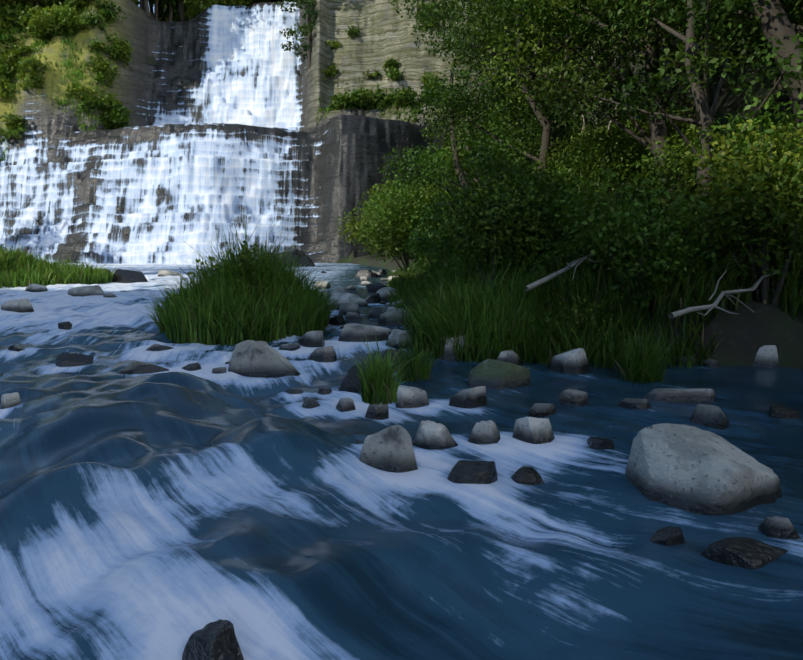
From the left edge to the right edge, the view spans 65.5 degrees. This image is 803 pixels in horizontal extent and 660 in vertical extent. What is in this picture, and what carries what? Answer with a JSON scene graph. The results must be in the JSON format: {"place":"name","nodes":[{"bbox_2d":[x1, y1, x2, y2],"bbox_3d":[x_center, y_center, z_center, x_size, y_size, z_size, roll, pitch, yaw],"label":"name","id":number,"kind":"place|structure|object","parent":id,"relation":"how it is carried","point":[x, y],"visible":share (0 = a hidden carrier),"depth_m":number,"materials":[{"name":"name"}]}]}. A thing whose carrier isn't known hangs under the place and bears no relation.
{"place":"outdoors","nodes":[
{"label":"outdoors","id":0,"kind":"place"},
{"bbox_2d":[0,263,802,659],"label":"river","id":1,"kind":"structure","parent":0,"point":[164,515],"depth_m":3.21,"materials":[{"name":"liquid"}]},
{"bbox_2d":[0,392,20,408],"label":"boulder","id":2,"kind":"object","parent":1,"relation":"in","point":[9,400],"visible":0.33,"depth_m":5.50,"materials":[{"name":"grey stone"}]},
{"bbox_2d":[8,345,24,351],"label":"rock","id":3,"kind":"object","parent":1,"relation":"in","point":[14,348],"visible":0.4,"depth_m":8.74,"materials":[{"name":"grey stone"}]},
{"bbox_2d":[1,299,33,312],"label":"boulder","id":4,"kind":"object","parent":1,"relation":"in","point":[21,305],"visible":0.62,"depth_m":14.45,"materials":[{"name":"grey stone"}]},
{"bbox_2d":[25,284,47,291],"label":"boulder","id":5,"kind":"object","parent":1,"relation":"in","point":[35,288],"visible":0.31,"depth_m":21.37,"materials":[{"name":"grey stone"}]},
{"bbox_2d":[58,321,71,329],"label":"rock","id":6,"kind":"object","parent":1,"relation":"on","point":[66,325],"visible":0.96,"depth_m":12.24,"materials":[{"name":"grey stone"}]},
{"bbox_2d":[55,352,94,366],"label":"boulder","id":7,"kind":"object","parent":1,"relation":"in","point":[65,359],"visible":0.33,"depth_m":7.70,"materials":[{"name":"grey stone"}]},
{"bbox_2d":[68,285,103,296],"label":"boulder","id":8,"kind":"object","parent":1,"relation":"in","point":[82,291],"visible":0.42,"depth_m":19.03,"materials":[{"name":"grey stone"}]},
{"bbox_2d":[103,293,116,297],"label":"rock","id":9,"kind":"object","parent":1,"relation":"in","point":[111,295],"visible":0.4,"depth_m":18.55,"materials":[{"name":"grey stone"}]},
{"bbox_2d":[112,269,147,282],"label":"boulder","id":10,"kind":"object","parent":1,"relation":"in","point":[123,276],"visible":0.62,"depth_m":26.80,"materials":[{"name":"grey stone"}]},
{"bbox_2d":[118,361,168,373],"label":"rock","id":11,"kind":"object","parent":1,"relation":"in","point":[136,367],"visible":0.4,"depth_m":7.19,"materials":[{"name":"grey stone"}]},
{"bbox_2d":[146,344,172,350],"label":"boulder","id":12,"kind":"object","parent":1,"relation":"in","point":[156,347],"visible":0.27,"depth_m":8.90,"materials":[{"name":"grey stone"}]},
{"bbox_2d":[158,270,180,275],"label":"boulder","id":13,"kind":"object","parent":1,"relation":"in","point":[163,272],"visible":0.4,"depth_m":33.48,"materials":[{"name":"grey stone"}]},
{"bbox_2d":[182,362,201,370],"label":"boulder","id":14,"kind":"object","parent":1,"relation":"in","point":[193,366],"visible":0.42,"depth_m":7.33,"materials":[{"name":"grey stone"}]},
{"bbox_2d":[182,619,243,659],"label":"boulder","id":15,"kind":"object","parent":1,"relation":"in","point":[216,640],"visible":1,"depth_m":2.06,"materials":[{"name":"grey stone"}]},
{"bbox_2d":[212,367,225,373],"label":"rock","id":16,"kind":"object","parent":1,"relation":"in","point":[219,370],"visible":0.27,"depth_m":7.13,"materials":[{"name":"grey stone"}]},
{"bbox_2d":[228,340,300,376],"bbox_3d":[-1.661,0.698,7.407,1.092,1.202,0.684,0,5,-1],"label":"boulder","id":17,"kind":"object","parent":1,"relation":"in","point":[250,358],"visible":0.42,"depth_m":7.12,"materials":[{"name":"grey stone"}]},
{"bbox_2d":[278,343,300,350],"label":"boulder","id":18,"kind":"object","parent":1,"relation":"in","point":[292,347],"visible":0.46,"depth_m":8.91,"materials":[{"name":"grey stone"}]},
{"bbox_2d":[285,388,302,393],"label":"rock","id":19,"kind":"object","parent":1,"relation":"in","point":[294,391],"visible":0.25,"depth_m":6.20,"materials":[{"name":"grey stone"}]},
{"bbox_2d":[279,249,314,266],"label":"boulder","id":20,"kind":"object","parent":1,"relation":"in","point":[302,254],"visible":0.25,"depth_m":53.71,"materials":[{"name":"grey stone"}]},
{"bbox_2d":[297,331,324,346],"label":"boulder","id":21,"kind":"object","parent":1,"relation":"in","point":[312,339],"visible":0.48,"depth_m":9.26,"materials":[{"name":"grey stone"}]},
{"bbox_2d":[302,398,319,408],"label":"boulder","id":22,"kind":"object","parent":1,"relation":"in","point":[309,403],"visible":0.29,"depth_m":5.61,"materials":[{"name":"grey stone"}]},
{"bbox_2d":[308,346,336,361],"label":"boulder","id":23,"kind":"object","parent":1,"relation":"in","point":[325,354],"visible":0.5,"depth_m":7.93,"materials":[{"name":"grey stone"}]},
{"bbox_2d":[315,281,330,288],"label":"rock","id":24,"kind":"object","parent":1,"relation":"in","point":[325,282],"visible":0.27,"depth_m":23.18,"materials":[{"name":"grey stone"}]},
{"bbox_2d":[318,388,331,394],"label":"rock","id":25,"kind":"object","parent":1,"relation":"in","point":[323,391],"visible":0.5,"depth_m":6.29,"materials":[{"name":"grey stone"}]},
{"bbox_2d":[328,288,346,296],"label":"rock","id":26,"kind":"object","parent":1,"relation":"in","point":[341,290],"visible":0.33,"depth_m":18.77,"materials":[{"name":"grey stone"}]},
{"bbox_2d":[326,299,349,309],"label":"boulder","id":27,"kind":"object","parent":1,"relation":"in","point":[341,301],"visible":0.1,"depth_m":14.85,"materials":[{"name":"grey stone"}]},
{"bbox_2d":[329,315,346,324],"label":"boulder","id":28,"kind":"object","parent":1,"relation":"in","point":[338,320],"visible":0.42,"depth_m":11.88,"materials":[{"name":"black stone"}]},
{"bbox_2d":[336,398,355,411],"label":"boulder","id":29,"kind":"object","parent":1,"relation":"in","point":[344,404],"visible":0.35,"depth_m":5.53,"materials":[{"name":"grey stone"}]},
{"bbox_2d":[330,292,368,306],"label":"boulder","id":30,"kind":"object","parent":1,"relation":"in","point":[355,298],"visible":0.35,"depth_m":15.91,"materials":[{"name":"grey stone"}]},
{"bbox_2d":[339,302,359,315],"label":"boulder","id":31,"kind":"object","parent":1,"relation":"in","point":[345,309],"visible":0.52,"depth_m":13.57,"materials":[{"name":"grey stone"}]},
{"bbox_2d":[345,285,356,290],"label":"rock","id":32,"kind":"object","parent":1,"relation":"in","point":[351,287],"visible":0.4,"depth_m":22.20,"materials":[{"name":"grey stone"}]},
{"bbox_2d":[345,312,361,320],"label":"rock","id":33,"kind":"object","parent":1,"relation":"in","point":[351,316],"visible":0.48,"depth_m":12.64,"materials":[{"name":"grey stone"}]},
{"bbox_2d":[353,270,372,276],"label":"boulder","id":34,"kind":"object","parent":1,"relation":"in","point":[361,273],"visible":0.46,"depth_m":33.76,"materials":[{"name":"grey stone"}]},
{"bbox_2d":[338,323,388,341],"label":"boulder","id":35,"kind":"object","parent":1,"relation":"in","point":[351,332],"visible":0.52,"depth_m":9.77,"materials":[{"name":"grey stone"}]},
{"bbox_2d":[360,276,368,280],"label":"boulder","id":36,"kind":"object","parent":1,"relation":"in","point":[364,278],"visible":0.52,"depth_m":28.82,"materials":[{"name":"grey stone"}]},
{"bbox_2d":[361,281,371,285],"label":"boulder","id":37,"kind":"object","parent":1,"relation":"in","point":[364,283],"visible":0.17,"depth_m":24.89,"materials":[{"name":"grey stone"}]},
{"bbox_2d":[338,362,396,392],"bbox_3d":[-0.331,0.652,6.468,0.523,0.708,0.507,2,5,26],"label":"boulder","id":38,"kind":"object","parent":1,"relation":"in","point":[347,384],"visible":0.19,"depth_m":6.29,"materials":[{"name":"grey stone"}]},
{"bbox_2d":[368,272,376,277],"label":"boulder","id":39,"kind":"object","parent":1,"relation":"in","point":[372,275],"visible":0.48,"depth_m":32.72,"materials":[{"name":"grey stone"}]},
{"bbox_2d":[365,293,380,303],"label":"boulder","id":40,"kind":"object","parent":1,"relation":"in","point":[373,298],"visible":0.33,"depth_m":16.65,"materials":[{"name":"black stone"}]},
{"bbox_2d":[367,308,382,318],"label":"boulder","id":41,"kind":"object","parent":1,"relation":"in","point":[375,313],"visible":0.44,"depth_m":13.07,"materials":[{"name":"grey stone"}]},
{"bbox_2d":[366,282,385,291],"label":"boulder","id":42,"kind":"object","parent":1,"relation":"in","point":[374,287],"visible":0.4,"depth_m":21.60,"materials":[{"name":"grey stone"}]},
{"bbox_2d":[365,402,388,419],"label":"boulder","id":43,"kind":"object","parent":1,"relation":"in","point":[380,411],"visible":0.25,"depth_m":5.21,"materials":[{"name":"grey stone"}]},
{"bbox_2d":[378,269,385,274],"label":"boulder","id":44,"kind":"object","parent":1,"relation":"in","point":[383,271],"visible":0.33,"depth_m":35.80,"materials":[{"name":"grey stone"}]},
{"bbox_2d":[376,287,395,300],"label":"boulder","id":45,"kind":"object","parent":1,"relation":"in","point":[381,291],"visible":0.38,"depth_m":17.72,"materials":[{"name":"grey stone"}]},
{"bbox_2d":[359,425,417,472],"bbox_3d":[-0.127,1.036,4.098,0.434,0.871,0.381,-3,6,-32],"label":"boulder","id":46,"kind":"object","parent":1,"relation":"in","point":[389,449],"visible":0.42,"depth_m":3.99,"materials":[{"name":"grey stone"}]},
{"bbox_2d":[378,349,404,371],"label":"boulder","id":47,"kind":"object","parent":1,"relation":"in","point":[391,352],"visible":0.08,"depth_m":7.40,"materials":[{"name":"grey stone"}]},
{"bbox_2d":[378,308,409,325],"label":"boulder","id":48,"kind":"object","parent":1,"relation":"in","point":[385,319],"visible":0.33,"depth_m":11.91,"materials":[{"name":"grey stone"}]},
{"bbox_2d":[386,329,413,347],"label":"boulder","id":49,"kind":"object","parent":1,"relation":"in","point":[397,336],"visible":0.19,"depth_m":9.16,"materials":[{"name":"grey stone"}]},
{"bbox_2d":[395,385,428,407],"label":"boulder","id":50,"kind":"object","parent":1,"relation":"in","point":[411,397],"visible":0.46,"depth_m":5.68,"materials":[{"name":"grey stone"}]},
{"bbox_2d":[412,420,457,449],"bbox_3d":[0.242,0.950,4.547,0.345,0.567,0.228,2,5,26],"label":"boulder","id":51,"kind":"object","parent":1,"relation":"in","point":[432,435],"visible":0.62,"depth_m":4.47,"materials":[{"name":"grey stone"}]},
{"bbox_2d":[442,336,470,360],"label":"boulder","id":52,"kind":"object","parent":1,"relation":"in","point":[448,348],"visible":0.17,"depth_m":8.12,"materials":[{"name":"grey stone"}]},
{"bbox_2d":[449,386,486,408],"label":"boulder","id":53,"kind":"object","parent":1,"relation":"in","point":[475,397],"visible":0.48,"depth_m":5.66,"materials":[{"name":"grey stone"}]},
{"bbox_2d":[447,460,497,483],"bbox_3d":[0.458,1.032,3.918,0.404,0.446,0.319,-4,6,-40],"label":"boulder","id":54,"kind":"object","parent":1,"relation":"in","point":[471,472],"visible":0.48,"depth_m":3.79,"materials":[{"name":"grey stone"}]},
{"bbox_2d":[468,420,499,444],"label":"boulder","id":55,"kind":"object","parent":1,"relation":"in","point":[484,432],"visible":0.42,"depth_m":4.59,"materials":[{"name":"grey stone"}]},
{"bbox_2d":[468,359,530,388],"bbox_3d":[1.016,0.700,6.779,0.720,0.795,0.666,0,5,-1],"label":"boulder","id":56,"kind":"object","parent":1,"relation":"in","point":[492,374],"visible":0.42,"depth_m":6.54,"materials":[{"name":"stone"}]},
{"bbox_2d":[497,350,520,365],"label":"boulder","id":57,"kind":"object","parent":1,"relation":"in","point":[511,356],"visible":0.38,"depth_m":7.58,"materials":[{"name":"grey stone"}]},
{"bbox_2d":[511,466,543,484],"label":"boulder","id":58,"kind":"object","parent":1,"relation":"in","point":[526,475],"visible":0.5,"depth_m":3.95,"materials":[{"name":"grey stone"}]},
{"bbox_2d":[513,417,554,443],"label":"boulder","id":59,"kind":"object","parent":1,"relation":"in","point":[532,430],"visible":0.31,"depth_m":4.66,"materials":[{"name":"grey stone"}]},
{"bbox_2d":[528,403,555,416],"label":"boulder","id":60,"kind":"object","parent":1,"relation":"in","point":[541,409],"visible":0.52,"depth_m":5.42,"materials":[{"name":"grey stone"}]},
{"bbox_2d":[550,348,589,373],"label":"boulder","id":61,"kind":"object","parent":1,"relation":"in","point":[574,361],"visible":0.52,"depth_m":7.29,"materials":[{"name":"grey stone"}]},
{"bbox_2d":[559,389,587,405],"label":"boulder","id":62,"kind":"object","parent":1,"relation":"in","point":[572,397],"visible":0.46,"depth_m":5.79,"materials":[{"name":"grey stone"}]},
{"bbox_2d":[587,437,613,449],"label":"boulder","id":63,"kind":"object","parent":1,"relation":"in","point":[599,443],"visible":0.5,"depth_m":4.50,"materials":[{"name":"grey stone"}]},
{"bbox_2d":[617,398,650,409],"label":"boulder","id":64,"kind":"object","parent":1,"relation":"in","point":[635,403],"visible":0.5,"depth_m":5.67,"materials":[{"name":"grey stone"}]},
{"bbox_2d":[649,526,684,545],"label":"rock","id":65,"kind":"object","parent":1,"relation":"in","point":[669,535],"visible":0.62,"depth_m":3.13,"materials":[{"name":"grey stone"}]},
{"bbox_2d":[642,388,715,401],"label":"flat rock","id":66,"kind":"object","parent":1,"relation":"in","point":[675,395],"visible":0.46,"depth_m":5.97,"materials":[{"name":"grey stone"}]},
{"bbox_2d":[676,355,695,365],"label":"boulder","id":67,"kind":"object","parent":1,"relation":"in","point":[682,358],"visible":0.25,"depth_m":7.82,"materials":[{"name":"grey stone"}]},
{"bbox_2d":[625,423,781,515],"bbox_3d":[1.835,1.087,3.819,0.907,0.994,0.824,0,5,-1],"label":"boulder","id":68,"kind":"object","parent":1,"relation":"in","point":[691,469],"visible":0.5,"depth_m":3.59,"materials":[{"name":"grey stone"}]},
{"bbox_2d":[696,359,719,367],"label":"boulder","id":69,"kind":"object","parent":1,"relation":"in","point":[712,363],"visible":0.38,"depth_m":7.71,"materials":[{"name":"grey stone"}]},
{"bbox_2d":[690,404,729,429],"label":"boulder","id":70,"kind":"object","parent":1,"relation":"in","point":[712,416],"visible":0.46,"depth_m":5.13,"materials":[{"name":"grey stone"}]},
{"bbox_2d":[701,537,787,569],"bbox_3d":[1.658,1.117,2.993,0.486,0.206,0.243,0,5,-1],"label":"boulder","id":71,"kind":"object","parent":1,"relation":"in","point":[747,553],"visible":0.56,"depth_m":2.95,"materials":[{"name":"grey stone"}]},
{"bbox_2d":[752,345,778,367],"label":"boulder","id":72,"kind":"object","parent":1,"relation":"in","point":[766,355],"visible":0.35,"depth_m":7.74,"materials":[{"name":"grey stone"}]},
{"bbox_2d":[758,516,800,538],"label":"rock","id":73,"kind":"object","parent":1,"relation":"in","point":[778,527],"visible":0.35,"depth_m":3.12,"materials":[{"name":"grey stone"}]},
{"bbox_2d":[768,402,799,418],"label":"boulder","id":74,"kind":"object","parent":1,"relation":"in","point":[778,411],"visible":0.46,"depth_m":5.37,"materials":[{"name":"grey stone"}]},
{"bbox_2d":[118,2,802,368],"bbox_3d":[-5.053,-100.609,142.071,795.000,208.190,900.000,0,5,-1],"label":"terrain","id":75,"kind":"structure","parent":0,"point":[750,330],"depth_m":7.99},
{"bbox_2d":[0,0,501,263],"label":"cliff","id":76,"kind":"structure","parent":75,"relation":"on","point":[228,97],"depth_m":74.73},
{"bbox_2d":[0,0,802,404],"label":"grass","id":77,"kind":"structure","parent":75,"relation":"on","point":[290,304],"depth_m":8.75,"materials":[{"name":"green plant"}]},
{"bbox_2d":[18,0,802,305],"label":"trunks and limbs","id":78,"kind":"object","parent":75,"relation":"on","point":[773,25],"visible":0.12,"depth_m":11.15,"materials":[{"name":"brown plant"}]},
{"bbox_2d":[0,0,802,343],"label":"foliage","id":79,"kind":"object","parent":78,"relation":"attached to","point":[424,214],"visible":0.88,"depth_m":11.27,"materials":[{"name":"green plant"}]},
{"bbox_2d":[571,34,633,145],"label":"bare vines","id":80,"kind":"object","parent":75,"relation":"on","point":[613,65],"visible":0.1,"depth_m":16.40,"materials":[{"name":"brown wood"}]},
{"bbox_2d":[525,247,775,317],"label":"fallen branches","id":81,"kind":"object","parent":75,"relation":"on","point":[578,262],"visible":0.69,"depth_m":7.73,"materials":[{"name":"grey wood"}]}
]}

